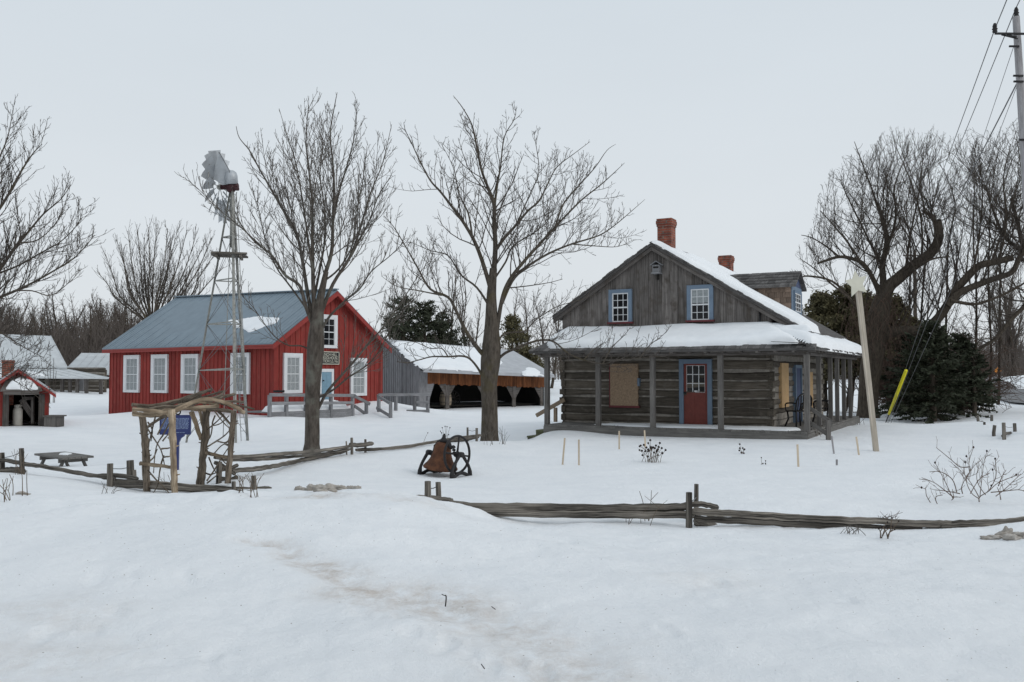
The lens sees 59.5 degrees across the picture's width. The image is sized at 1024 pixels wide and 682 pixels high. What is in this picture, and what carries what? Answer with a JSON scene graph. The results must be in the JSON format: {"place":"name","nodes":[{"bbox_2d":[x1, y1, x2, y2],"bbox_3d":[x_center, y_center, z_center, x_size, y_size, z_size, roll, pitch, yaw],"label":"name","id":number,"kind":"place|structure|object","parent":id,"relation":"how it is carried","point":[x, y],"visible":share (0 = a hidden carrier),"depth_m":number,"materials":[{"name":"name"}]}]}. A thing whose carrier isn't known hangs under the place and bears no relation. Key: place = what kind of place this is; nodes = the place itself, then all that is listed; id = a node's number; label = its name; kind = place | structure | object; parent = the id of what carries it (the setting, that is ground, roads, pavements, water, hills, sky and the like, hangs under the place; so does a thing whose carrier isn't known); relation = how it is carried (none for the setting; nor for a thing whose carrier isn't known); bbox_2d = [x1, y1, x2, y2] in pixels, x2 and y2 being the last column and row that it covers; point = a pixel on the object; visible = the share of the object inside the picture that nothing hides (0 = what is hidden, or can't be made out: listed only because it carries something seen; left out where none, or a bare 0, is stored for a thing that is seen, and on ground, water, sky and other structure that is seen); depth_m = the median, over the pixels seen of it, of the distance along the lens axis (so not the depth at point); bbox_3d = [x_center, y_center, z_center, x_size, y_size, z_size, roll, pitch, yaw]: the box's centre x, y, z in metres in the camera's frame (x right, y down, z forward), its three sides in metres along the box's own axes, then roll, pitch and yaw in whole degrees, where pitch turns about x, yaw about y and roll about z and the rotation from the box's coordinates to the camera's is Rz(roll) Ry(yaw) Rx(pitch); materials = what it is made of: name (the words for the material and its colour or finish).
{"place":"outdoors","nodes":[
{"label":"outdoors","id":0,"kind":"place"},
{"bbox_2d":[0,375,1023,681],"bbox_3d":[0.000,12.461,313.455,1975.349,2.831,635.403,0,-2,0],"label":"snow ground","id":1,"kind":"structure","parent":0,"point":[280,581],"depth_m":7.60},
{"bbox_2d":[6,303,39,334],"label":"bare tree","id":2,"kind":"object","parent":1,"relation":"on","point":[24,324],"visible":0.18,"depth_m":93.22,"materials":[{"name":"brown plant"}]},
{"bbox_2d":[0,360,55,425],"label":"sugar shack","id":3,"kind":"structure","parent":1,"relation":"on","point":[11,396],"depth_m":33.30,"materials":[{"name":"red paint"}]},
{"bbox_2d":[12,404,22,425],"bbox_3d":[-18.401,2.775,33.350,0.325,0.830,0.330,0,-2,0],"label":"milk can","id":4,"kind":"object","parent":3,"relation":"in","point":[17,419],"visible":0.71,"depth_m":33.23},
{"bbox_2d":[24,303,56,344],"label":"bare tree","id":5,"kind":"object","parent":1,"relation":"on","point":[38,322],"visible":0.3,"depth_m":92.91,"materials":[{"name":"brown plant"}]},
{"bbox_2d":[45,360,55,402],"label":"bare sapling","id":6,"kind":"object","parent":1,"relation":"on","point":[50,379],"visible":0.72,"depth_m":53.40,"materials":[{"name":"brown plant"}]},
{"bbox_2d":[0,334,108,393],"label":"log barn","id":7,"kind":"structure","parent":1,"relation":"on","point":[84,379],"depth_m":62.33,"materials":[{"name":"wood"}]},
{"bbox_2d":[42,415,66,426],"bbox_3d":[-17.034,3.095,33.359,0.598,0.666,0.600,0,-2,0],"label":"wooden box","id":8,"kind":"object","parent":1,"relation":"on","point":[53,420],"visible":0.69,"depth_m":33.11,"materials":[{"name":"grey wood"}]},
{"bbox_2d":[33,284,77,352],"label":"bare tree","id":9,"kind":"object","parent":1,"relation":"on","point":[53,311],"visible":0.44,"depth_m":102.56,"materials":[{"name":"brown plant"}]},
{"bbox_2d":[0,95,114,407],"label":"bare tree","id":10,"kind":"object","parent":1,"relation":"on","point":[5,257],"visible":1,"depth_m":24.67,"materials":[{"name":"brown plant"}]},
{"bbox_2d":[40,310,77,354],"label":"bare tree","id":11,"kind":"object","parent":1,"relation":"on","point":[46,333],"visible":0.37,"depth_m":95.54,"materials":[{"name":"brown plant"}]},
{"bbox_2d":[38,296,88,347],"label":"bare tree","id":12,"kind":"object","parent":1,"relation":"on","point":[83,309],"visible":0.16,"depth_m":105.75,"materials":[{"name":"brown plant"}]},
{"bbox_2d":[34,451,93,466],"bbox_3d":[-10.530,3.038,21.027,1.714,0.822,1.081,-2,-3,42],"label":"picnic table","id":13,"kind":"object","parent":1,"relation":"on","point":[64,457],"visible":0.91,"depth_m":20.80,"materials":[{"name":"grey wood"}]},
{"bbox_2d":[55,296,80,355],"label":"bare tree","id":14,"kind":"object","parent":1,"relation":"on","point":[65,319],"visible":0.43,"depth_m":101.42,"materials":[{"name":"brown plant"}]},
{"bbox_2d":[0,301,142,367],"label":"undergrowth","id":15,"kind":"object","parent":1,"relation":"on","point":[69,349],"visible":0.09,"depth_m":90.53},
{"bbox_2d":[68,301,108,352],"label":"bare tree","id":16,"kind":"object","parent":1,"relation":"on","point":[89,339],"visible":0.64,"depth_m":91.97,"materials":[{"name":"brown plant"}]},
{"bbox_2d":[68,353,109,387],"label":"steel roofed barn","id":17,"kind":"structure","parent":1,"relation":"on","point":[91,359],"depth_m":70.31,"materials":[{"name":"metal"}]},
{"bbox_2d":[88,289,110,341],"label":"bare tree","id":18,"kind":"object","parent":1,"relation":"on","point":[96,304],"visible":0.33,"depth_m":105.23,"materials":[{"name":"brown plant"}]},
{"bbox_2d":[102,294,137,344],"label":"bare tree","id":19,"kind":"object","parent":1,"relation":"on","point":[122,317],"visible":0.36,"depth_m":94.33,"materials":[{"name":"brown plant"}]},
{"bbox_2d":[0,448,271,491],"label":"rail fence","id":20,"kind":"object","parent":1,"relation":"on","point":[130,479],"visible":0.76,"depth_m":14.21,"materials":[{"name":"grey wood"}]},
{"bbox_2d":[92,216,230,319],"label":"bare tree","id":21,"kind":"object","parent":1,"relation":"on","point":[162,293],"visible":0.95,"depth_m":65.96,"materials":[{"name":"brown plant"}]},
{"bbox_2d":[159,415,190,469],"bbox_3d":[-6.377,2.119,16.962,0.570,1.436,0.080,0,-2,-6],"label":"historic plaque","id":22,"kind":"object","parent":1,"relation":"on","point":[183,425],"visible":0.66,"depth_m":16.97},
{"bbox_2d":[131,388,253,492],"bbox_3d":[-5.202,1.601,14.534,1.319,1.659,2.122,-1,-3,35],"label":"stick arbor","id":23,"kind":"object","parent":1,"relation":"on","point":[170,410],"visible":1,"depth_m":14.35,"materials":[{"name":"brown wood"}]},
{"bbox_2d":[185,150,248,442],"bbox_3d":[-9.545,-1.355,30.468,2.618,10.447,2.382,-1,-2,30],"label":"windmill","id":24,"kind":"object","parent":1,"relation":"on","point":[215,163],"visible":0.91,"depth_m":30.30,"materials":[{"name":"grey metal"}]},
{"bbox_2d":[102,288,391,415],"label":"schoolhouse","id":25,"kind":"structure","parent":1,"relation":"on","point":[154,357],"depth_m":41.95,"materials":[{"name":"red paint"}]},
{"bbox_2d":[123,355,140,392],"bbox_3d":[-18.960,1.635,44.725,1.429,1.857,0.145,-2,-3,37],"label":"window","id":26,"kind":"structure","parent":25,"relation":"in","point":[131,363],"depth_m":44.69,"materials":[{"name":"white paint"}]},
{"bbox_2d":[150,354,168,392],"bbox_3d":[-16.974,1.573,43.206,1.411,1.849,0.145,-2,-3,37],"label":"window","id":27,"kind":"structure","parent":25,"relation":"in","point":[159,380],"depth_m":43.16,"materials":[{"name":"white paint"}]},
{"bbox_2d":[180,354,199,393],"bbox_3d":[-14.953,1.522,41.659,1.364,1.825,0.145,-2,-3,37],"label":"window","id":28,"kind":"structure","parent":25,"relation":"in","point":[189,362],"depth_m":41.66,"materials":[{"name":"white paint"}]},
{"bbox_2d":[230,353,250,393],"bbox_3d":[-11.906,1.423,39.328,1.335,1.807,0.145,-2,-3,37],"label":"window","id":29,"kind":"structure","parent":25,"relation":"in","point":[247,355],"depth_m":39.26,"materials":[{"name":"white paint"}]},
{"bbox_2d":[283,353,302,392],"bbox_3d":[-9.523,1.394,38.864,0.145,1.733,1.095,-1,-2,32],"label":"window","id":30,"kind":"structure","parent":25,"relation":"in","point":[292,362],"depth_m":38.85,"materials":[{"name":"white paint"}]},
{"bbox_2d":[322,372,330,399],"bbox_3d":[-8.389,2.070,40.592,0.125,1.337,0.649,-1,-2,32],"label":"door","id":31,"kind":"structure","parent":25,"relation":"in","point":[326,376],"depth_m":40.59,"materials":[{"name":"blue paint"}]},
{"bbox_2d":[323,351,338,364],"bbox_3d":[-8.352,0.771,40.704,0.060,0.581,1.410,-1,-2,32],"label":"schoolhouse sign","id":32,"kind":"object","parent":25,"relation":"attached to","point":[330,357],"visible":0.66,"depth_m":40.86,"materials":[{"name":"wood"}]},
{"bbox_2d":[324,314,337,347],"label":"window","id":33,"kind":"structure","parent":25,"relation":"in","point":[331,327],"depth_m":40.93,"materials":[{"name":"white paint"}]},
{"bbox_2d":[350,358,366,395],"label":"window","id":34,"kind":"structure","parent":25,"relation":"in","point":[358,382],"depth_m":42.47,"materials":[{"name":"white paint"}]},
{"bbox_2d":[233,471,262,497],"bbox_3d":[-2.938,1.594,10.056,0.345,0.324,0.362,0,-2,0],"label":"grass tuft","id":35,"kind":"object","parent":1,"relation":"on","point":[250,480],"visible":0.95,"depth_m":9.98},
{"bbox_2d":[247,390,369,417],"bbox_3d":[-8.740,2.861,38.037,2.010,1.613,5.960,-1,-2,32],"label":"ramp railing","id":36,"kind":"object","parent":1,"relation":"on","point":[330,407],"visible":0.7,"depth_m":36.75,"materials":[{"name":"grey wood"}]},
{"bbox_2d":[174,91,443,453],"bbox_3d":[-4.241,-1.562,19.587,5.346,8.218,3.510,0,-2,0],"label":"maple tree","id":37,"kind":"object","parent":1,"relation":"on","point":[315,309],"visible":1,"depth_m":19.55,"materials":[{"name":"brown plant"}]},
{"bbox_2d":[294,483,346,491],"bbox_3d":[-2.126,1.714,10.427,0.620,0.207,0.920,1,-2,-29],"label":"rock","id":38,"kind":"object","parent":1,"relation":"on","point":[325,487],"visible":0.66,"depth_m":10.05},
{"bbox_2d":[213,427,481,483],"bbox_3d":[-3.193,2.599,19.532,0.922,0.981,9.395,-1,-2,27],"label":"rail fence","id":39,"kind":"object","parent":1,"relation":"on","point":[326,452],"visible":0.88,"depth_m":17.77,"materials":[{"name":"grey wood"}]},
{"bbox_2d":[376,393,429,417],"bbox_3d":[-5.223,3.035,40.972,1.391,1.307,4.591,-1,-2,17],"label":"ramp railing","id":40,"kind":"object","parent":1,"relation":"on","point":[396,395],"visible":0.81,"depth_m":41.27,"materials":[{"name":"grey wood"}]},
{"bbox_2d":[381,293,426,341],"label":"pine tree","id":41,"kind":"object","parent":1,"relation":"on","point":[405,327],"visible":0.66,"depth_m":71.94,"materials":[{"name":"green plant"}]},
{"bbox_2d":[401,300,447,343],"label":"pine tree","id":42,"kind":"object","parent":1,"relation":"on","point":[427,311],"visible":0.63,"depth_m":73.72,"materials":[{"name":"green plant"}]},
{"bbox_2d":[417,434,471,478],"bbox_3d":[-1.309,2.253,17.417,0.959,0.906,0.754,-2,-3,39],"label":"farm bell","id":43,"kind":"object","parent":1,"relation":"on","point":[440,460],"visible":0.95,"depth_m":17.28,"materials":[{"name":"metal"}]},
{"bbox_2d":[426,308,468,345],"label":"pine tree","id":44,"kind":"object","parent":1,"relation":"on","point":[441,330],"visible":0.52,"depth_m":75.68,"materials":[{"name":"green plant"}]},
{"bbox_2d":[436,262,470,336],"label":"bare tree","id":45,"kind":"object","parent":1,"relation":"on","point":[452,316],"visible":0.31,"depth_m":82.78,"materials":[{"name":"brown plant"}]},
{"bbox_2d":[383,339,554,408],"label":"drive shed","id":46,"kind":"structure","parent":1,"relation":"on","point":[520,380],"depth_m":55.57,"materials":[{"name":"grey wood"}]},
{"bbox_2d":[439,392,451,407],"bbox_3d":[-4.054,3.582,54.657,0.765,0.960,0.765,0,-2,0],"label":"barrel","id":47,"kind":"object","parent":46,"relation":"in","point":[442,399],"visible":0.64,"depth_m":54.39,"materials":[{"name":"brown wood"}]},
{"bbox_2d":[454,294,485,346],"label":"bare tree","id":48,"kind":"object","parent":1,"relation":"on","point":[463,332],"visible":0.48,"depth_m":78.28,"materials":[{"name":"brown plant"}]},
{"bbox_2d":[502,288,528,347],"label":"bare tree","id":49,"kind":"object","parent":1,"relation":"on","point":[515,308],"visible":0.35,"depth_m":80.68,"materials":[{"name":"brown plant"}]},
{"bbox_2d":[499,314,537,364],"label":"cedar tree","id":50,"kind":"object","parent":1,"relation":"on","point":[511,321],"visible":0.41,"depth_m":69.66,"materials":[{"name":"green plant"}]},
{"bbox_2d":[503,287,544,353],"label":"bare tree","id":51,"kind":"object","parent":1,"relation":"on","point":[525,309],"visible":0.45,"depth_m":74.80,"materials":[{"name":"brown plant"}]},
{"bbox_2d":[378,97,671,440],"bbox_3d":[0.177,-1.959,24.194,7.551,9.944,4.802,0,-2,0],"label":"walnut tree","id":52,"kind":"object","parent":1,"relation":"on","point":[489,352],"visible":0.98,"depth_m":24.20,"materials":[{"name":"brown plant"}]},
{"bbox_2d":[518,345,543,367],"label":"cedar tree","id":53,"kind":"object","parent":1,"relation":"on","point":[535,359],"visible":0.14,"depth_m":70.77,"materials":[{"name":"green plant"}]},
{"bbox_2d":[527,291,562,387],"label":"bare tree","id":54,"kind":"object","parent":1,"relation":"on","point":[555,363],"visible":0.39,"depth_m":77.41,"materials":[{"name":"brown plant"}]},
{"bbox_2d":[639,439,666,462],"bbox_3d":[2.861,2.254,18.147,0.638,0.517,0.686,1,-2,-21],"label":"coneflower","id":55,"kind":"object","parent":1,"relation":"on","point":[650,450],"visible":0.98,"depth_m":18.16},
{"bbox_2d":[527,218,862,439],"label":"log house","id":56,"kind":"structure","parent":1,"relation":"on","point":[749,354],"depth_m":26.10,"materials":[{"name":"grey wood"}]},
{"bbox_2d":[607,289,632,323],"bbox_3d":[3.287,-1.041,27.112,0.803,1.040,0.215,-1,-2,28],"label":"window","id":57,"kind":"structure","parent":56,"relation":"in","point":[619,300],"depth_m":27.09,"materials":[{"name":"grey paint"}]},
{"bbox_2d":[609,364,640,407],"bbox_3d":[3.391,1.343,26.955,0.983,1.319,0.140,-1,-2,28],"label":"boarded window","id":58,"kind":"structure","parent":56,"relation":"in","point":[623,386],"depth_m":26.92,"materials":[{"name":"beige wood"}]},
{"bbox_2d":[650,261,663,279],"bbox_3d":[4.276,-2.090,26.467,0.340,0.550,0.280,-1,-2,28],"label":"birdhouse","id":59,"kind":"object","parent":56,"relation":"attached to","point":[657,269],"visible":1,"depth_m":26.41,"materials":[{"name":"grey wood"}]},
{"bbox_2d":[684,364,707,424],"bbox_3d":[5.308,1.550,25.899,0.706,1.786,0.165,-1,-2,28],"label":"door","id":60,"kind":"structure","parent":56,"relation":"in","point":[695,404],"depth_m":25.92,"materials":[{"name":"red paint"}]},
{"bbox_2d":[685,284,714,321],"bbox_3d":[5.453,-1.088,25.947,0.835,1.072,0.215,-1,-2,28],"label":"window","id":61,"kind":"structure","parent":56,"relation":"in","point":[696,312],"depth_m":25.90,"materials":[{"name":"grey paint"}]},
{"bbox_2d":[779,363,788,407],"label":"boarded window","id":62,"kind":"structure","parent":56,"relation":"in","point":[784,367],"depth_m":25.97,"materials":[{"name":"brown wood"}]},
{"bbox_2d":[784,393,812,426],"bbox_3d":[8.132,1.944,25.400,0.606,0.982,0.605,1,-2,-20],"label":"porch chair","id":63,"kind":"object","parent":56,"relation":"on","point":[796,410],"visible":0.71,"depth_m":25.23,"materials":[{"name":"black metal"}]},
{"bbox_2d":[797,368,800,421],"bbox_3d":[8.874,1.682,27.907,0.085,1.669,0.826,-1,-2,28],"label":"door","id":64,"kind":"structure","parent":56,"relation":"in","point":[798,369],"depth_m":27.97,"materials":[{"name":"blue paint"}]},
{"bbox_2d":[418,481,1023,529],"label":"rail fence","id":65,"kind":"object","parent":1,"relation":"on","point":[713,515],"visible":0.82,"depth_m":10.32,"materials":[{"name":"grey wood"}]},
{"bbox_2d":[477,331,1023,379],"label":"hedgerow brush","id":66,"kind":"object","parent":1,"relation":"on","point":[1020,364],"visible":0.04,"depth_m":107.16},
{"bbox_2d":[802,289,860,411],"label":"cedar tree","id":67,"kind":"object","parent":1,"relation":"on","point":[821,308],"visible":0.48,"depth_m":45.66,"materials":[{"name":"green plant"}]},
{"bbox_2d":[823,283,887,411],"bbox_3d":[17.583,0.329,46.979,4.154,6.715,4.325,0,-2,0],"label":"cedar tree","id":68,"kind":"object","parent":1,"relation":"on","point":[837,293],"visible":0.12,"depth_m":46.74,"materials":[{"name":"green plant"}]},
{"bbox_2d":[845,271,878,450],"bbox_3d":[8.095,0.651,20.589,0.898,4.534,0.200,1,-2,-20],"label":"star pole","id":69,"kind":"object","parent":1,"relation":"on","point":[855,282],"visible":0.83,"depth_m":20.61,"materials":[{"name":"beige paint"}]},
{"bbox_2d":[838,289,889,389],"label":"cedar tree","id":70,"kind":"object","parent":1,"relation":"on","point":[848,312],"visible":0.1,"depth_m":45.22,"materials":[{"name":"green plant"}]},
{"bbox_2d":[853,293,917,410],"bbox_3d":[18.855,0.545,43.929,3.906,5.842,3.630,0,-2,0],"label":"cedar tree","id":71,"kind":"object","parent":1,"relation":"on","point":[891,325],"visible":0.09,"depth_m":43.77,"materials":[{"name":"green plant"}]},
{"bbox_2d":[878,517,899,538],"bbox_3d":[3.992,2.002,9.520,0.183,0.284,0.422,-2,-3,36],"label":"weed","id":72,"kind":"object","parent":1,"relation":"on","point":[890,528],"visible":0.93,"depth_m":9.46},
{"bbox_2d":[881,315,928,380],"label":"cedar tree","id":73,"kind":"object","parent":1,"relation":"on","point":[912,323],"visible":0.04,"depth_m":42.85,"materials":[{"name":"green plant"}]},
{"bbox_2d":[789,117,1023,417],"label":"willow tree","id":74,"kind":"object","parent":1,"relation":"on","point":[880,332],"visible":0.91,"depth_m":36.73,"materials":[{"name":"brown plant"}]},
{"bbox_2d":[896,194,919,313],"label":"bare tree","id":75,"kind":"object","parent":1,"relation":"on","point":[905,259],"visible":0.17,"depth_m":47.08,"materials":[{"name":"brown plant"}]},
{"bbox_2d":[903,251,918,317],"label":"utility pole","id":76,"kind":"object","parent":1,"relation":"on","point":[914,310],"visible":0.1,"depth_m":70.08,"materials":[{"name":"brown wood"}]},
{"bbox_2d":[879,335,957,408],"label":"spruce tree","id":77,"kind":"object","parent":1,"relation":"on","point":[891,393],"visible":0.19,"depth_m":38.02,"materials":[{"name":"green plant"}]},
{"bbox_2d":[912,182,933,322],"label":"bare tree","id":78,"kind":"object","parent":1,"relation":"on","point":[922,300],"visible":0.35,"depth_m":46.10,"materials":[{"name":"brown plant"}]},
{"bbox_2d":[839,297,1023,415],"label":"vine thicket","id":79,"kind":"object","parent":1,"relation":"on","point":[890,373],"visible":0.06,"depth_m":39.88,"materials":[{"name":"brown plant"}]},
{"bbox_2d":[875,318,989,423],"bbox_3d":[16.064,1.422,34.203,4.060,4.626,3.869,1,-2,-20],"label":"spruce tree","id":80,"kind":"object","parent":1,"relation":"on","point":[934,351],"visible":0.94,"depth_m":33.97,"materials":[{"name":"green plant"}]},
{"bbox_2d":[933,141,969,345],"bbox_3d":[21.781,-3.111,44.169,1.872,13.539,1.592,0,-2,0],"label":"bare tree","id":81,"kind":"object","parent":1,"relation":"on","point":[946,254],"visible":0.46,"depth_m":44.12,"materials":[{"name":"brown plant"}]},
{"bbox_2d":[927,332,1002,414],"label":"spruce tree","id":82,"kind":"object","parent":1,"relation":"on","point":[965,346],"visible":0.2,"depth_m":36.19,"materials":[{"name":"green plant"}]},
{"bbox_2d":[913,437,1023,503],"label":"bare bush","id":83,"kind":"object","parent":1,"relation":"on","point":[963,472],"visible":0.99,"depth_m":12.48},
{"bbox_2d":[926,122,1023,281],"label":"willow tree","id":84,"kind":"object","parent":1,"relation":"on","point":[1012,243],"visible":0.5,"depth_m":36.62,"materials":[{"name":"brown plant"}]},
{"bbox_2d":[951,348,998,415],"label":"spruce tree","id":85,"kind":"object","parent":1,"relation":"on","point":[974,360],"visible":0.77,"depth_m":34.87,"materials":[{"name":"green plant"}]},
{"bbox_2d":[960,136,994,348],"bbox_3d":[22.435,-3.211,43.053,1.671,13.579,1.836,0,-2,0],"label":"bare tree","id":86,"kind":"object","parent":1,"relation":"on","point":[977,315],"visible":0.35,"depth_m":43.10,"materials":[{"name":"brown plant"}]},
{"bbox_2d":[977,138,1011,378],"bbox_3d":[24.066,-3.260,45.002,1.900,14.007,1.564,1,-2,-31],"label":"bare tree","id":87,"kind":"object","parent":1,"relation":"on","point":[990,319],"visible":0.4,"depth_m":45.04,"materials":[{"name":"brown plant"}]},
{"bbox_2d":[976,415,1016,439],"bbox_3d":[14.643,2.731,27.130,0.652,0.934,8.570,-1,-2,24],"label":"rail fence","id":88,"kind":"object","parent":1,"relation":"on","point":[1004,434],"visible":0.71,"depth_m":24.10,"materials":[{"name":"grey wood"}]},
{"bbox_2d":[980,526,1023,539],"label":"rock","id":89,"kind":"object","parent":1,"relation":"on","point":[1006,533],"visible":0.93,"depth_m":9.57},
{"bbox_2d":[981,265,1023,375],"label":"bare tree","id":90,"kind":"object","parent":1,"relation":"on","point":[1005,332],"visible":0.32,"depth_m":110.38,"materials":[{"name":"brown plant"}]},
{"bbox_2d":[987,190,1017,404],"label":"bare tree","id":91,"kind":"object","parent":1,"relation":"on","point":[999,342],"visible":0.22,"depth_m":46.98,"materials":[{"name":"brown plant"}]},
{"bbox_2d":[990,247,1023,375],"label":"bare tree","id":92,"kind":"object","parent":1,"relation":"on","point":[1017,317],"visible":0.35,"depth_m":110.77,"materials":[{"name":"brown plant"}]},
{"bbox_2d":[992,7,1023,212],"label":"utility pole","id":93,"kind":"object","parent":1,"relation":"on","point":[1015,34],"visible":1,"depth_m":24.19,"materials":[{"name":"grey wood"}]},
{"bbox_2d":[887,47,1013,422],"bbox_3d":[13.711,-2.391,28.706,0.014,10.890,9.210,0,-2,1],"label":"guy wire","id":94,"kind":"object","parent":93,"relation":"attached to","point":[957,214],"visible":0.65,"depth_m":27.58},
{"bbox_2d":[885,369,907,422],"bbox_3d":[13.799,2.119,32.321,0.118,2.196,2.081,0,-2,0],"label":"guy guard","id":95,"kind":"object","parent":94,"relation":"attached to","point":[899,387],"visible":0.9,"depth_m":31.99,"materials":[{"name":"yellow plastic"}]},
{"bbox_2d":[889,89,1015,420],"bbox_3d":[13.786,-1.917,28.688,0.014,9.942,9.208,0,-2,1],"label":"guy wire","id":96,"kind":"object","parent":93,"relation":"attached to","point":[955,247],"visible":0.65,"depth_m":27.73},
{"bbox_2d":[912,33,993,249],"bbox_3d":[22.198,-7.605,47.311,0.025,0.216,49.460,-1,-2,22],"label":"overhead line","id":97,"kind":"object","parent":93,"relation":"attached to","point":[967,104],"visible":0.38,"depth_m":30.03,"materials":[{"name":"grey metal"}]},
{"bbox_2d":[891,141,1018,421],"bbox_3d":[13.867,-1.235,28.663,0.014,8.578,9.207,0,-2,1],"label":"guy wire","id":98,"kind":"object","parent":93,"relation":"attached to","point":[958,273],"visible":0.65,"depth_m":27.71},
{"bbox_2d":[915,85,1015,275],"bbox_3d":[22.662,-6.047,47.254,0.036,0.350,49.357,-1,-2,21],"label":"overhead line","id":99,"kind":"object","parent":93,"relation":"attached to","point":[988,138],"visible":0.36,"depth_m":29.05,"materials":[{"name":"grey metal"}]},
{"bbox_2d":[918,14,1013,241],"bbox_3d":[22.649,-8.084,47.329,0.025,0.309,49.354,-1,-2,21],"label":"overhead line","id":100,"kind":"object","parent":93,"relation":"attached to","point":[978,99],"visible":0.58,"depth_m":31.34,"materials":[{"name":"grey metal"}]},
{"bbox_2d":[1001,292,1023,375],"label":"bare tree","id":101,"kind":"object","parent":1,"relation":"on","point":[1012,354],"visible":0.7,"depth_m":109.98,"materials":[{"name":"brown plant"}]},
{"bbox_2d":[0,0,1023,372],"label":"sky","id":102,"kind":"structure","parent":0,"point":[728,119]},
{"bbox_2d":[986,376,1023,402],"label":"road","id":103,"kind":"structure","parent":0,"point":[1019,392],"depth_m":52.65,"materials":[{"name":"snow"}]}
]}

